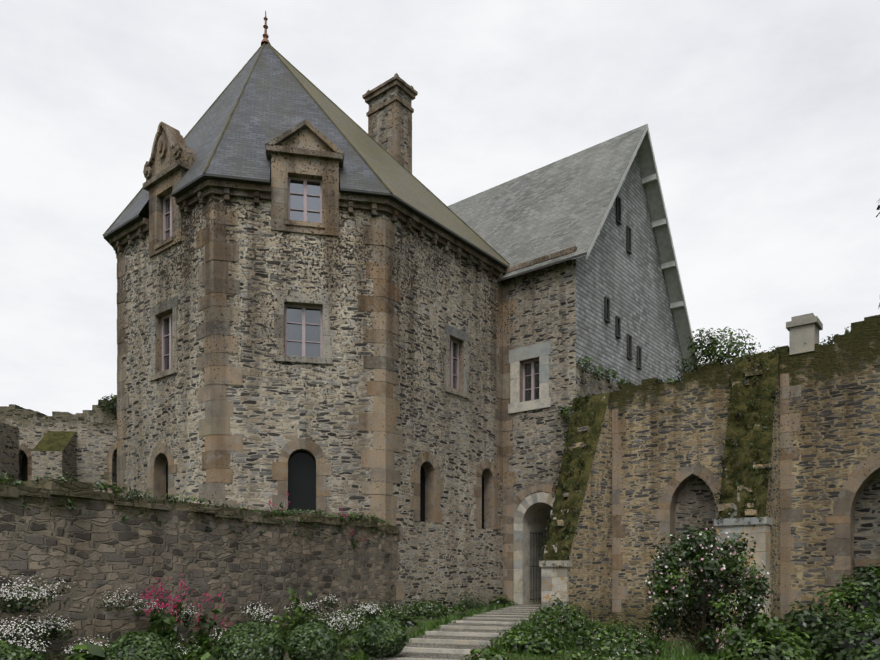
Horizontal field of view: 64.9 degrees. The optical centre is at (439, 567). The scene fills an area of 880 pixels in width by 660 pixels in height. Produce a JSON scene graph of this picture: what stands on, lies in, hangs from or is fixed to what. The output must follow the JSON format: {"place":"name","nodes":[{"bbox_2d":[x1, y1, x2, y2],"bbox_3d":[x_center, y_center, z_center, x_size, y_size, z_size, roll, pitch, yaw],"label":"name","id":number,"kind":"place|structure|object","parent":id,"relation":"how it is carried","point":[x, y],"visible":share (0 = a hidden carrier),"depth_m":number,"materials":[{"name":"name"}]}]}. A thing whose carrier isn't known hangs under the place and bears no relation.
{"place":"outdoors","nodes":[
{"label":"outdoors","id":0,"kind":"place"},
{"bbox_2d":[0,0,879,415],"label":"sky","id":1,"kind":"structure","parent":0,"point":[762,117],"materials":[{"name":"white"}]},
{"bbox_2d":[180,606,732,659],"bbox_3d":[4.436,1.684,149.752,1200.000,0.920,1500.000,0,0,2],"label":"ground","id":2,"kind":"structure","parent":0,"point":[428,621],"depth_m":12.38,"materials":[{"name":"green plant"}]},
{"bbox_2d":[0,397,116,493],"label":"ruin","id":3,"kind":"object","parent":2,"relation":"on","point":[76,446],"visible":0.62,"depth_m":30.64,"materials":[{"name":"stone"}]},
{"bbox_2d":[0,478,398,659],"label":"garden wall","id":4,"kind":"structure","parent":2,"relation":"on","point":[106,549],"depth_m":11.74,"materials":[{"name":"stone"}]},
{"bbox_2d":[117,86,502,610],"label":"pavilion walls","id":5,"kind":"structure","parent":2,"relation":"on","point":[449,559],"depth_m":18.74,"materials":[{"name":"stone"}]},
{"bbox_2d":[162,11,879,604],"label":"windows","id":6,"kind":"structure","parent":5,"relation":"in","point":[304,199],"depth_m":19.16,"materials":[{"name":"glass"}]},
{"bbox_2d":[0,326,879,659],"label":"garden plants","id":7,"kind":"object","parent":2,"relation":"on","point":[852,634],"visible":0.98,"depth_m":11.57,"materials":[{"name":"green plant"}]},
{"bbox_2d":[19,73,879,651],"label":"stone trim","id":8,"kind":"structure","parent":2,"relation":"on","point":[305,149],"depth_m":18.34,"materials":[{"name":"stone"}]},
{"bbox_2d":[103,41,698,385],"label":"roofs","id":9,"kind":"structure","parent":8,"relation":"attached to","point":[268,94],"depth_m":22.57,"materials":[{"name":"stone"}]},
{"bbox_2d":[369,604,542,659],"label":"path steps","id":10,"kind":"structure","parent":2,"relation":"on","point":[463,637],"depth_m":13.44,"materials":[{"name":"stone"}]},
{"bbox_2d":[503,259,621,604],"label":"wing walls","id":11,"kind":"structure","parent":2,"relation":"on","point":[545,305],"depth_m":21.96,"materials":[{"name":"stone"}]},
{"bbox_2d":[539,315,879,643],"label":"ruin walls","id":12,"kind":"structure","parent":2,"relation":"on","point":[720,420],"depth_m":18.37,"materials":[{"name":"stone"}]},
{"bbox_2d":[876,198,879,309],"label":"tree","id":13,"kind":"object","parent":2,"relation":"on","point":[878,207],"visible":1,"depth_m":12.02,"materials":[{"name":"green plant"}]}
]}

